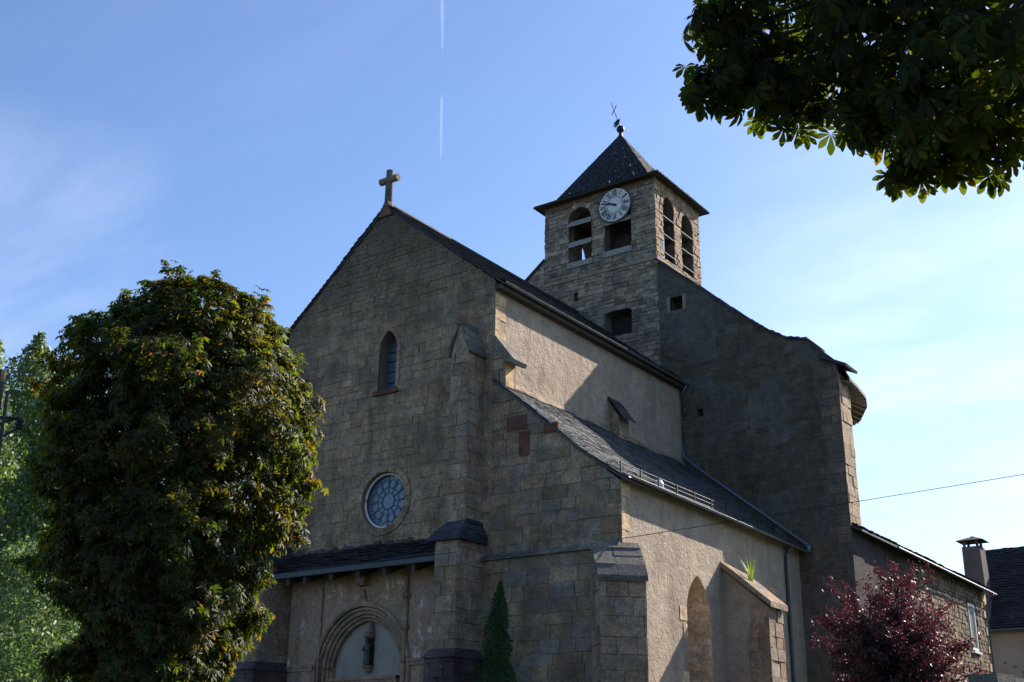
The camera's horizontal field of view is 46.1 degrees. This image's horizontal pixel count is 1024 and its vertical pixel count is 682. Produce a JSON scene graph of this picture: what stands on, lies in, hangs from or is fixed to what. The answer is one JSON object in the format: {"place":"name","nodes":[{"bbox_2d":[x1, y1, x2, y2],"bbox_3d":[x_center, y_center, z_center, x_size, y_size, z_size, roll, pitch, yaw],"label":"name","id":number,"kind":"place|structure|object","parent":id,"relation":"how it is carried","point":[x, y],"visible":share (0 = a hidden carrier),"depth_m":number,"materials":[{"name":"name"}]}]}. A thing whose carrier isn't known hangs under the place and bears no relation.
{"place":"outdoors","nodes":[
{"label":"outdoors","id":0,"kind":"place"},
{"bbox_2d":[0,0,1023,631],"label":"sky","id":1,"kind":"structure","parent":0,"point":[253,142],"materials":[{"name":"blue"}]},
{"bbox_2d":[769,587,776,596],"bbox_3d":[7.994,8.877,37.359,0.310,2.450,0.840,-13,-24,33],"label":"small aisle window","id":2,"kind":"structure","parent":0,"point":[771,589],"depth_m":37.82,"materials":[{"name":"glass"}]},
{"label":"ground","id":3,"kind":"structure","parent":0,"visible":0},
{"bbox_2d":[0,369,23,453],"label":"utility pole","id":4,"kind":"object","parent":3,"relation":"on","point":[19,423],"visible":1,"depth_m":28.76,"materials":[{"name":"brown"}]},
{"bbox_2d":[0,339,27,534],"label":"poplar tree","id":5,"kind":"object","parent":3,"relation":"on","point":[5,475],"visible":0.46,"depth_m":68.06,"materials":[{"name":"green plant"}]},
{"bbox_2d":[0,331,60,640],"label":"poplar tree","id":6,"kind":"object","parent":3,"relation":"on","point":[35,372],"visible":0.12,"depth_m":74.67,"materials":[{"name":"green plant"}]},
{"bbox_2d":[0,523,83,681],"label":"willow tree","id":7,"kind":"object","parent":3,"relation":"on","point":[38,621],"visible":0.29,"depth_m":51.00,"materials":[{"name":"green plant"}]},
{"bbox_2d":[0,354,90,681],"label":"poplar tree","id":8,"kind":"object","parent":3,"relation":"on","point":[24,521],"visible":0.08,"depth_m":64.49,"materials":[{"name":"green plant"}]},
{"bbox_2d":[6,259,328,681],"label":"chestnut tree","id":9,"kind":"object","parent":3,"relation":"on","point":[193,417],"visible":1,"depth_m":19.26,"materials":[{"name":"green plant"}]},
{"bbox_2d":[474,580,519,681],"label":"cypress tree","id":10,"kind":"object","parent":3,"relation":"on","point":[500,638],"visible":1,"depth_m":28.65,"materials":[{"name":"green plant"}]},
{"bbox_2d":[227,103,872,681],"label":"church","id":11,"kind":"structure","parent":3,"relation":"on","point":[553,429],"depth_m":36.48,"materials":[{"name":"beige stone"}]},
{"bbox_2d":[362,638,370,664],"bbox_3d":[-4.175,8.927,34.620,0.291,0.765,0.219,-13,-24,33],"label":"statue","id":12,"kind":"object","parent":11,"relation":"on","point":[366,648],"visible":1,"depth_m":34.55,"materials":[{"name":"grey stone"}]},
{"bbox_2d":[355,464,410,535],"bbox_3d":[-3.763,4.744,35.827,2.158,2.127,0.265,-13,-24,33],"label":"oculus window","id":13,"kind":"structure","parent":11,"relation":"in","point":[384,509],"depth_m":35.94,"materials":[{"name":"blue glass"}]},
{"bbox_2d":[372,327,400,396],"bbox_3d":[-3.743,0.650,37.467,1.010,2.217,0.510,-13,-24,33],"label":"lancet window","id":14,"kind":"structure","parent":11,"relation":"in","point":[395,350],"depth_m":37.50,"materials":[{"name":"blue glass"}]},
{"bbox_2d":[687,576,713,681],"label":"aisle window","id":15,"kind":"structure","parent":11,"relation":"in","point":[698,610],"depth_m":33.80,"materials":[{"name":"beige stone"}]},
{"bbox_2d":[743,555,754,581],"bbox_3d":[6.909,6.639,35.079,0.581,0.782,0.608,-13,-24,33],"label":"grass tuft","id":16,"kind":"object","parent":11,"relation":"on","point":[751,574],"visible":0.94,"depth_m":34.94,"materials":[{"name":"green plant"}]},
{"bbox_2d":[621,474,1023,538],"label":"cable","id":17,"kind":"object","parent":11,"relation":"attached to","point":[826,506],"visible":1,"depth_m":29.28,"materials":[{"name":"metal"}]},
{"bbox_2d":[672,0,1023,203],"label":"chestnut tree","id":18,"kind":"object","parent":3,"relation":"on","point":[951,133],"visible":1,"depth_m":9.49,"materials":[{"name":"green plant"}]},
{"bbox_2d":[810,557,989,681],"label":"plum tree","id":19,"kind":"object","parent":3,"relation":"on","point":[887,647],"visible":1,"depth_m":27.50,"materials":[{"name":"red plant"}]},
{"bbox_2d":[851,522,996,681],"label":"annex building","id":20,"kind":"structure","parent":3,"relation":"on","point":[968,616],"depth_m":46.38,"materials":[{"name":"stone"}]},
{"bbox_2d":[967,602,982,654],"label":"window","id":21,"kind":"structure","parent":20,"relation":"in","point":[971,612],"depth_m":48.84,"materials":[{"name":"white glass"}]},
{"bbox_2d":[956,536,1023,677],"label":"house","id":22,"kind":"structure","parent":3,"relation":"on","point":[1000,572],"depth_m":61.74,"materials":[{"name":"stone"}]},
{"bbox_2d":[968,673,1023,681],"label":"yard wall","id":23,"kind":"structure","parent":3,"relation":"on","point":[994,677],"depth_m":19.48,"materials":[{"name":"grey stone"}]}
]}

